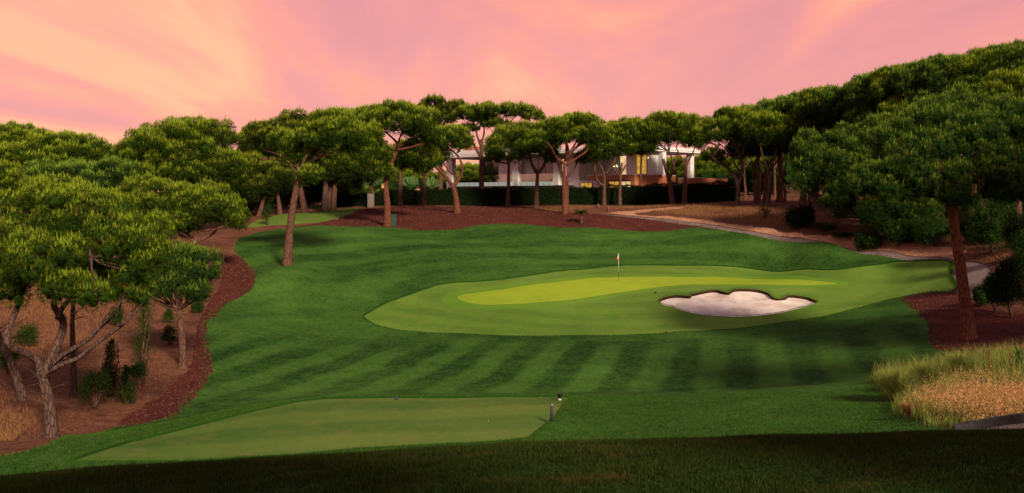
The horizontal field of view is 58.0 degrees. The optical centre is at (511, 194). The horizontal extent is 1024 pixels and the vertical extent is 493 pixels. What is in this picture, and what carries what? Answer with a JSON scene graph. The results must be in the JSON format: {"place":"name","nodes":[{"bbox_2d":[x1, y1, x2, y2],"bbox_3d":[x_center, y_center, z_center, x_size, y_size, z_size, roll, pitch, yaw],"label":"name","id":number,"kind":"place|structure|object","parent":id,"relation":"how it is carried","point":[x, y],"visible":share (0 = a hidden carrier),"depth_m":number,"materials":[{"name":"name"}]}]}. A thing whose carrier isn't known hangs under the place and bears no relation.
{"place":"outdoors","nodes":[
{"label":"outdoors","id":0,"kind":"place"},
{"bbox_2d":[118,255,256,426],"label":"mulch ground","id":1,"kind":"structure","parent":0,"point":[189,374],"depth_m":44.44,"materials":[{"name":"brown soil"}]},
{"bbox_2d":[247,208,359,227],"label":"lawn","id":2,"kind":"structure","parent":0,"point":[311,217],"depth_m":104.61,"materials":[{"name":"green plant"}]},
{"bbox_2d":[77,397,566,460],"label":"tee ground","id":3,"kind":"structure","parent":0,"point":[313,426],"depth_m":23.79,"materials":[{"name":"green plant"}]},
{"bbox_2d":[294,206,718,231],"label":"mulch ground","id":4,"kind":"structure","parent":0,"point":[590,222],"depth_m":102.33,"materials":[{"name":"brown wood"}]},
{"bbox_2d":[344,97,445,226],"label":"umbrella pine","id":5,"kind":"object","parent":4,"relation":"on","point":[410,120],"visible":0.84,"depth_m":96.98,"materials":[{"name":"green plant"}]},
{"bbox_2d":[421,122,476,212],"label":"umbrella pine","id":6,"kind":"object","parent":4,"relation":"on","point":[458,137],"visible":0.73,"depth_m":107.63,"materials":[{"name":"green plant"}]},
{"bbox_2d":[504,117,563,208],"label":"umbrella pine","id":7,"kind":"object","parent":4,"relation":"on","point":[525,138],"visible":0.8,"depth_m":112.22,"materials":[{"name":"green plant"}]},
{"bbox_2d":[119,206,1023,425],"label":"bark chips","id":8,"kind":"object","parent":4,"relation":"on","point":[416,212],"visible":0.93,"depth_m":76.41,"materials":[{"name":"brown wood"}]},
{"bbox_2d":[541,109,614,213],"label":"umbrella pine","id":9,"kind":"object","parent":4,"relation":"on","point":[580,128],"visible":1,"depth_m":104.94,"materials":[{"name":"green plant"}]},
{"bbox_2d":[0,223,1023,492],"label":"fairway","id":10,"kind":"structure","parent":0,"point":[302,327],"depth_m":50.35,"materials":[{"name":"green plant"}]},
{"bbox_2d":[258,105,384,265],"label":"umbrella pine","id":11,"kind":"object","parent":10,"relation":"on","point":[350,131],"visible":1,"depth_m":74.71,"materials":[{"name":"green plant"}]},
{"bbox_2d":[0,426,1023,492],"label":"grass","id":12,"kind":"structure","parent":0,"point":[847,444],"depth_m":5.38,"materials":[{"name":"green plant"}]},
{"bbox_2d":[0,156,1023,455],"bbox_3d":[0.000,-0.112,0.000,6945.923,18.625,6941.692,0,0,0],"label":"ground","id":13,"kind":"structure","parent":0,"point":[88,418],"depth_m":49.60,"materials":[{"name":"brown soil"}]},
{"bbox_2d":[0,158,32,201],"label":"umbrella pine","id":14,"kind":"object","parent":13,"relation":"on","point":[12,176],"visible":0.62,"depth_m":70.42,"materials":[{"name":"green plant"}]},
{"bbox_2d":[0,318,33,400],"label":"umbrella pine","id":15,"kind":"object","parent":13,"relation":"on","point":[22,394],"visible":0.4,"depth_m":34.13,"materials":[{"name":"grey plant"}]},
{"bbox_2d":[0,119,51,198],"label":"umbrella pine","id":16,"kind":"object","parent":13,"relation":"on","point":[13,131],"visible":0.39,"depth_m":114.89,"materials":[{"name":"green plant"}]},
{"bbox_2d":[11,323,40,346],"bbox_3d":[-23.798,6.837,44.983,1.624,1.381,1.428,0,0,0],"label":"shrub","id":17,"kind":"object","parent":13,"relation":"on","point":[30,335],"visible":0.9,"depth_m":44.92,"materials":[{"name":"green plant"}]},
{"bbox_2d":[0,127,107,217],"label":"umbrella pine","id":18,"kind":"object","parent":13,"relation":"on","point":[64,145],"visible":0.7,"depth_m":89.09,"materials":[{"name":"green plant"}]},
{"bbox_2d":[45,279,89,397],"bbox_3d":[-17.916,5.125,37.536,2.744,6.469,2.591,0,0,-43],"label":"umbrella pine","id":19,"kind":"object","parent":13,"relation":"on","point":[73,374],"visible":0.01,"depth_m":36.88,"materials":[{"name":"brown plant"}]},
{"bbox_2d":[21,154,140,194],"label":"umbrella pine","id":20,"kind":"object","parent":13,"relation":"on","point":[106,173],"visible":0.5,"depth_m":78.48,"materials":[{"name":"green plant"}]},
{"bbox_2d":[0,171,178,437],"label":"umbrella pine","id":21,"kind":"object","parent":13,"relation":"on","point":[103,251],"visible":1,"depth_m":29.48,"materials":[{"name":"green plant"}]},
{"bbox_2d":[72,366,112,408],"bbox_3d":[-15.773,7.363,34.978,1.336,1.698,1.237,0,0,0],"label":"shrub","id":22,"kind":"object","parent":13,"relation":"on","point":[91,387],"visible":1,"depth_m":34.81,"materials":[{"name":"green plant"}]},
{"bbox_2d":[101,338,121,397],"bbox_3d":[-16.495,7.182,38.003,0.988,2.629,1.120,0,0,0],"label":"shrub","id":23,"kind":"object","parent":13,"relation":"on","point":[109,352],"visible":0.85,"depth_m":37.93,"materials":[{"name":"green plant"}]},
{"bbox_2d":[114,364,138,403],"bbox_3d":[-15.242,7.525,36.447,0.979,1.733,0.878,0,0,0],"label":"shrub","id":24,"kind":"object","parent":13,"relation":"on","point":[127,387],"visible":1,"depth_m":36.43,"materials":[{"name":"green plant"}]},
{"bbox_2d":[129,360,150,387],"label":"shrub","id":25,"kind":"object","parent":13,"relation":"on","point":[139,369],"visible":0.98,"depth_m":39.93,"materials":[{"name":"green plant"}]},
{"bbox_2d":[130,301,155,365],"bbox_3d":[-17.335,6.508,43.470,1.106,3.616,1.311,0,0,20],"label":"shrub","id":26,"kind":"object","parent":13,"relation":"on","point":[144,338],"visible":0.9,"depth_m":43.43,"materials":[{"name":"green plant"}]},
{"bbox_2d":[108,113,249,238],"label":"umbrella pine","id":27,"kind":"object","parent":13,"relation":"on","point":[152,148],"visible":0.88,"depth_m":88.32,"materials":[{"name":"green plant"}]},
{"bbox_2d":[111,171,252,244],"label":"umbrella pine","id":28,"kind":"object","parent":13,"relation":"on","point":[179,204],"visible":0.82,"depth_m":71.07,"materials":[{"name":"green plant"}]},
{"bbox_2d":[149,238,227,368],"bbox_3d":[-15.878,5.193,43.868,4.499,6.468,3.088,0,0,0],"label":"umbrella pine","id":29,"kind":"object","parent":13,"relation":"on","point":[187,273],"visible":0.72,"depth_m":43.37,"materials":[{"name":"green plant"}]},
{"bbox_2d":[217,152,280,216],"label":"umbrella pine","id":30,"kind":"object","parent":13,"relation":"on","point":[243,187],"visible":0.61,"depth_m":106.40,"materials":[{"name":"green plant"}]},
{"bbox_2d":[244,150,304,214],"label":"umbrella pine","id":31,"kind":"object","parent":13,"relation":"on","point":[277,170],"visible":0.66,"depth_m":107.02,"materials":[{"name":"green plant"}]},
{"bbox_2d":[239,159,311,213],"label":"umbrella pine","id":32,"kind":"object","parent":13,"relation":"on","point":[303,204],"visible":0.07,"depth_m":112.66,"materials":[{"name":"green plant"}]},
{"bbox_2d":[235,106,350,210],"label":"umbrella pine","id":33,"kind":"object","parent":13,"relation":"on","point":[253,135],"visible":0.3,"depth_m":114.36,"materials":[{"name":"green plant"}]},
{"bbox_2d":[274,182,321,207],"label":"umbrella pine","id":34,"kind":"object","parent":13,"relation":"on","point":[286,199],"visible":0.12,"depth_m":127.82,"materials":[{"name":"green plant"}]},
{"bbox_2d":[298,181,349,201],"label":"umbrella pine","id":35,"kind":"object","parent":13,"relation":"on","point":[312,191],"visible":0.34,"depth_m":125.89,"materials":[{"name":"green plant"}]},
{"bbox_2d":[313,154,378,208],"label":"umbrella pine","id":36,"kind":"object","parent":13,"relation":"on","point":[346,179],"visible":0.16,"depth_m":117.46,"materials":[{"name":"green plant"}]},
{"bbox_2d":[323,140,382,210],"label":"umbrella pine","id":37,"kind":"object","parent":13,"relation":"on","point":[333,205],"visible":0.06,"depth_m":116.91,"materials":[{"name":"green plant"}]},
{"bbox_2d":[389,138,432,205],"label":"umbrella pine","id":38,"kind":"object","parent":13,"relation":"on","point":[414,167],"visible":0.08,"depth_m":118.85,"materials":[{"name":"green plant"}]},
{"bbox_2d":[416,92,464,189],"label":"umbrella pine","id":39,"kind":"object","parent":13,"relation":"on","point":[445,107],"visible":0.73,"depth_m":133.30,"materials":[{"name":"green plant"}]},
{"bbox_2d":[456,161,478,180],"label":"umbrella pine","id":40,"kind":"object","parent":13,"relation":"on","point":[469,167],"visible":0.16,"depth_m":173.12,"materials":[{"name":"green plant"}]},
{"bbox_2d":[451,99,545,188],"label":"umbrella pine","id":41,"kind":"object","parent":13,"relation":"on","point":[484,114],"visible":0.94,"depth_m":125.91,"materials":[{"name":"green plant"}]},
{"bbox_2d":[483,118,521,205],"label":"umbrella pine","id":42,"kind":"object","parent":13,"relation":"on","point":[495,148],"visible":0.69,"depth_m":119.80,"materials":[{"name":"green plant"}]},
{"bbox_2d":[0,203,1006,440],"bbox_3d":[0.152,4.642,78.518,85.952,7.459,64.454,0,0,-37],"label":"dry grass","id":43,"kind":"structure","parent":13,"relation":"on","point":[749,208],"depth_m":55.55,"materials":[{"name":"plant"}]},
{"bbox_2d":[337,180,735,207],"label":"hedge","id":44,"kind":"object","parent":13,"relation":"on","point":[657,193],"visible":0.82,"depth_m":122.45,"materials":[{"name":"green plant"}]},
{"bbox_2d":[541,144,594,210],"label":"umbrella pine","id":45,"kind":"object","parent":13,"relation":"on","point":[587,157],"visible":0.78,"depth_m":108.69,"materials":[{"name":"green plant"}]},
{"bbox_2d":[446,122,727,189],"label":"villa","id":46,"kind":"object","parent":13,"relation":"on","point":[522,172],"visible":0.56,"depth_m":136.88,"materials":[{"name":"white paint"}]},
{"bbox_2d":[484,160,498,181],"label":"window","id":47,"kind":"structure","parent":46,"relation":"in","point":[491,170],"depth_m":149.72,"materials":[{"name":"glass"}]},
{"bbox_2d":[538,156,552,181],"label":"window","id":48,"kind":"structure","parent":46,"relation":"in","point":[546,175],"depth_m":140.75,"materials":[{"name":"glass"}]},
{"bbox_2d":[583,119,625,205],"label":"umbrella pine","id":49,"kind":"object","parent":13,"relation":"on","point":[598,150],"visible":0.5,"depth_m":120.00,"materials":[{"name":"green plant"}]},
{"bbox_2d":[607,114,648,205],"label":"umbrella pine","id":50,"kind":"object","parent":13,"relation":"on","point":[629,133],"visible":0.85,"depth_m":119.58,"materials":[{"name":"green plant"}]},
{"bbox_2d":[632,108,688,203],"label":"umbrella pine","id":51,"kind":"object","parent":13,"relation":"on","point":[660,130],"visible":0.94,"depth_m":119.54,"materials":[{"name":"green plant"}]},
{"bbox_2d":[670,109,707,203],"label":"umbrella pine","id":52,"kind":"object","parent":13,"relation":"on","point":[691,121],"visible":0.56,"depth_m":119.71,"materials":[{"name":"green plant"}]},
{"bbox_2d":[675,154,717,180],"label":"umbrella pine","id":53,"kind":"object","parent":13,"relation":"on","point":[698,159],"visible":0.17,"depth_m":165.90,"materials":[{"name":"green plant"}]},
{"bbox_2d":[694,163,733,183],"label":"shrub","id":54,"kind":"object","parent":13,"relation":"on","point":[712,174],"visible":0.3,"depth_m":138.75,"materials":[{"name":"green plant"}]},
{"bbox_2d":[687,104,758,206],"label":"umbrella pine","id":55,"kind":"object","parent":13,"relation":"on","point":[724,122],"visible":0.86,"depth_m":108.61,"materials":[{"name":"green plant"}]},
{"bbox_2d":[724,139,751,199],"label":"umbrella pine","id":56,"kind":"object","parent":13,"relation":"on","point":[729,146],"visible":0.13,"depth_m":123.86,"materials":[{"name":"green plant"}]},
{"bbox_2d":[733,135,760,203],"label":"umbrella pine","id":57,"kind":"object","parent":13,"relation":"on","point":[740,145],"visible":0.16,"depth_m":113.53,"materials":[{"name":"green plant"}]},
{"bbox_2d":[734,101,762,201],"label":"umbrella pine","id":58,"kind":"object","parent":13,"relation":"on","point":[758,182],"visible":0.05,"depth_m":117.74,"materials":[{"name":"green plant"}]},
{"bbox_2d":[742,159,776,193],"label":"shrub","id":59,"kind":"object","parent":13,"relation":"on","point":[749,173],"visible":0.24,"depth_m":133.65,"materials":[{"name":"green plant"}]},
{"bbox_2d":[738,110,796,206],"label":"umbrella pine","id":60,"kind":"object","parent":13,"relation":"on","point":[761,128],"visible":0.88,"depth_m":103.44,"materials":[{"name":"green plant"}]},
{"bbox_2d":[748,145,786,203],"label":"umbrella pine","id":61,"kind":"object","parent":13,"relation":"on","point":[764,174],"visible":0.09,"depth_m":112.65,"materials":[{"name":"green plant"}]},
{"bbox_2d":[751,95,785,201],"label":"umbrella pine","id":62,"kind":"object","parent":13,"relation":"on","point":[767,104],"visible":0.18,"depth_m":113.56,"materials":[{"name":"green plant"}]},
{"bbox_2d":[760,142,789,202],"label":"umbrella pine","id":63,"kind":"object","parent":13,"relation":"on","point":[769,150],"visible":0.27,"depth_m":107.45,"materials":[{"name":"green plant"}]},
{"bbox_2d":[771,156,801,192],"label":"shrub","id":64,"kind":"object","parent":13,"relation":"on","point":[788,176],"visible":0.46,"depth_m":128.41,"materials":[{"name":"green plant"}]},
{"bbox_2d":[774,89,806,201],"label":"umbrella pine","id":65,"kind":"object","parent":13,"relation":"on","point":[788,102],"visible":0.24,"depth_m":107.04,"materials":[{"name":"green plant"}]},
{"bbox_2d":[781,203,817,229],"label":"shrub","id":66,"kind":"object","parent":13,"relation":"on","point":[799,217],"visible":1,"depth_m":87.44,"materials":[{"name":"green plant"}]},
{"bbox_2d":[783,105,849,203],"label":"umbrella pine","id":67,"kind":"object","parent":13,"relation":"on","point":[796,121],"visible":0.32,"depth_m":102.28,"materials":[{"name":"green plant"}]},
{"bbox_2d":[794,84,846,196],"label":"umbrella pine","id":68,"kind":"object","parent":13,"relation":"on","point":[809,104],"visible":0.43,"depth_m":100.97,"materials":[{"name":"green plant"}]},
{"bbox_2d":[817,81,851,138],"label":"umbrella pine","id":69,"kind":"object","parent":13,"relation":"on","point":[832,101],"visible":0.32,"depth_m":95.75,"materials":[{"name":"green plant"}]},
{"bbox_2d":[843,70,879,110],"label":"umbrella pine","id":70,"kind":"object","parent":13,"relation":"on","point":[859,85],"visible":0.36,"depth_m":91.77,"materials":[{"name":"green plant"}]},
{"bbox_2d":[842,93,886,129],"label":"umbrella pine","id":71,"kind":"object","parent":13,"relation":"on","point":[855,114],"visible":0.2,"depth_m":91.56,"materials":[{"name":"green plant"}]},
{"bbox_2d":[788,113,945,245],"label":"umbrella pine","id":72,"kind":"object","parent":13,"relation":"on","point":[837,149],"visible":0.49,"depth_m":83.34,"materials":[{"name":"green plant"}]},
{"bbox_2d":[855,111,893,159],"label":"umbrella pine","id":73,"kind":"object","parent":13,"relation":"on","point":[868,131],"visible":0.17,"depth_m":83.20,"materials":[{"name":"green plant"}]},
{"bbox_2d":[866,61,922,103],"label":"umbrella pine","id":74,"kind":"object","parent":13,"relation":"on","point":[879,87],"visible":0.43,"depth_m":88.93,"materials":[{"name":"green plant"}]},
{"bbox_2d":[876,86,925,116],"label":"umbrella pine","id":75,"kind":"object","parent":13,"relation":"on","point":[888,105],"visible":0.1,"depth_m":87.55,"materials":[{"name":"green plant"}]},
{"bbox_2d":[887,55,934,182],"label":"umbrella pine","id":76,"kind":"object","parent":13,"relation":"on","point":[913,71],"visible":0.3,"depth_m":87.05,"materials":[{"name":"green plant"}]},
{"bbox_2d":[902,210,949,247],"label":"shrub","id":77,"kind":"object","parent":13,"relation":"on","point":[929,230],"visible":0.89,"depth_m":75.60,"materials":[{"name":"green plant"}]},
{"bbox_2d":[908,75,961,215],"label":"umbrella pine","id":78,"kind":"object","parent":13,"relation":"on","point":[931,92],"visible":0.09,"depth_m":84.80,"materials":[{"name":"green plant"}]},
{"bbox_2d":[914,51,980,91],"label":"umbrella pine","id":79,"kind":"object","parent":13,"relation":"on","point":[934,65],"visible":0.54,"depth_m":84.66,"materials":[{"name":"green plant"}]},
{"bbox_2d":[942,45,1004,192],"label":"umbrella pine","id":80,"kind":"object","parent":13,"relation":"on","point":[965,67],"visible":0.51,"depth_m":83.39,"materials":[{"name":"green plant"}]},
{"bbox_2d":[940,72,1009,208],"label":"umbrella pine","id":81,"kind":"object","parent":13,"relation":"on","point":[973,86],"visible":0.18,"depth_m":82.59,"materials":[{"name":"green plant"}]},
{"bbox_2d":[959,209,996,245],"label":"shrub","id":82,"kind":"object","parent":13,"relation":"on","point":[963,227],"visible":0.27,"depth_m":71.82,"materials":[{"name":"green plant"}]},
{"bbox_2d":[966,197,1021,255],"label":"shrub","id":83,"kind":"object","parent":13,"relation":"on","point":[987,230],"visible":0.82,"depth_m":67.60,"materials":[{"name":"green plant"}]},
{"bbox_2d":[970,41,1018,79],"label":"umbrella pine","id":84,"kind":"object","parent":13,"relation":"on","point":[996,48],"visible":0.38,"depth_m":82.61,"materials":[{"name":"green plant"}]},
{"bbox_2d":[975,65,1023,216],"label":"umbrella pine","id":85,"kind":"object","parent":13,"relation":"on","point":[1002,82],"visible":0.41,"depth_m":67.06,"materials":[{"name":"green plant"}]},
{"bbox_2d":[995,37,1023,72],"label":"umbrella pine","id":86,"kind":"object","parent":13,"relation":"on","point":[1018,53],"visible":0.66,"depth_m":81.56,"materials":[{"name":"green plant"}]},
{"bbox_2d":[999,209,1023,250],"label":"shrub","id":87,"kind":"object","parent":13,"relation":"on","point":[1014,225],"visible":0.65,"depth_m":62.74,"materials":[{"name":"green plant"}]},
{"bbox_2d":[1008,229,1023,274],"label":"shrub","id":88,"kind":"object","parent":13,"relation":"on","point":[1018,246],"visible":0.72,"depth_m":55.92,"materials":[{"name":"green plant"}]},
{"bbox_2d":[0,0,1023,189],"label":"sky","id":89,"kind":"structure","parent":0,"point":[105,68],"materials":[{"name":"pink"}]},
{"bbox_2d":[365,261,955,335],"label":"apron grass","id":90,"kind":"structure","parent":0,"point":[429,311],"depth_m":65.24,"materials":[{"name":"green plant"}]},
{"bbox_2d":[441,274,850,309],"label":"green collar","id":91,"kind":"object","parent":90,"relation":"on","point":[451,299],"visible":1,"depth_m":72.02,"materials":[{"name":"green plant"}]},
{"bbox_2d":[458,277,835,304],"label":"putting green","id":92,"kind":"object","parent":91,"relation":"on","point":[568,290],"visible":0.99,"depth_m":72.08,"materials":[{"name":"green plant"}]},
{"bbox_2d":[659,289,816,316],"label":"sand bunker","id":93,"kind":"object","parent":90,"relation":"on","point":[741,302],"visible":0.94,"depth_m":66.53,"materials":[{"name":"sand"}]},
{"bbox_2d":[609,206,965,258],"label":"sand track","id":94,"kind":"structure","parent":0,"point":[909,248],"depth_m":82.36,"materials":[{"name":"soil"}]},
{"bbox_2d":[853,226,882,250],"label":"shrub","id":95,"kind":"object","parent":94,"relation":"on","point":[872,238],"visible":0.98,"depth_m":79.68,"materials":[{"name":"green plant"}]},
{"bbox_2d":[600,214,991,297],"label":"path","id":96,"kind":"structure","parent":0,"point":[977,272],"depth_m":78.25,"materials":[{"name":"concrete"}]},
{"bbox_2d":[864,338,1023,428],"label":"meadow ground","id":97,"kind":"structure","parent":0,"point":[945,426],"depth_m":24.50,"materials":[{"name":"green plant"}]},
{"bbox_2d":[868,366,933,400],"bbox_3d":[10.682,5.179,25.490,1.890,1.083,1.916,0,0,0],"label":"grass clump","id":98,"kind":"object","parent":97,"relation":"on","point":[892,381],"visible":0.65,"depth_m":25.36,"materials":[{"name":"green plant"}]},
{"bbox_2d":[902,358,946,386],"bbox_3d":[11.828,5.121,26.500,1.717,0.960,1.736,0,0,0],"label":"grass clump","id":99,"kind":"object","parent":97,"relation":"on","point":[923,370],"visible":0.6,"depth_m":26.39,"materials":[{"name":"green plant"}]},
{"bbox_2d":[937,349,984,376],"bbox_3d":[13.121,4.883,27.030,1.692,0.896,1.682,0,0,0],"label":"grass clump","id":100,"kind":"object","parent":97,"relation":"on","point":[960,360],"visible":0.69,"depth_m":26.91,"materials":[{"name":"green plant"}]},
{"bbox_2d":[901,364,1023,421],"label":"seed heads","id":101,"kind":"object","parent":97,"relation":"on","point":[1014,392],"visible":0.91,"depth_m":19.64,"materials":[{"name":"beige plant"}]},
{"bbox_2d":[912,372,1023,426],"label":"dry stalks","id":102,"kind":"object","parent":97,"relation":"on","point":[972,404],"visible":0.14,"depth_m":18.72,"materials":[{"name":"plant"}]},
{"bbox_2d":[902,290,1023,352],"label":"mulch ground","id":103,"kind":"structure","parent":0,"point":[950,315],"depth_m":50.18,"materials":[{"name":"brown soil"}]},
{"bbox_2d":[844,86,1023,339],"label":"umbrella pine","id":104,"kind":"object","parent":103,"relation":"on","point":[936,137],"visible":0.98,"depth_m":44.84,"materials":[{"name":"green plant"}]},
{"bbox_2d":[971,283,989,306],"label":"shrub","id":105,"kind":"object","parent":103,"relation":"on","point":[979,296],"visible":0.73,"depth_m":53.80,"materials":[{"name":"green plant"}]},
{"bbox_2d":[984,252,1023,317],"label":"shrub","id":106,"kind":"object","parent":103,"relation":"on","point":[1009,288],"visible":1,"depth_m":49.64,"materials":[{"name":"green plant"}]},
{"bbox_2d":[984,423,1023,429],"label":"path","id":107,"kind":"structure","parent":0,"point":[1012,425],"depth_m":14.77,"materials":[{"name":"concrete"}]},
{"bbox_2d":[953,412,1023,429],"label":"kerb","id":108,"kind":"structure","parent":107,"relation":"on","point":[1003,420],"depth_m":15.25,"materials":[{"name":"concrete"}]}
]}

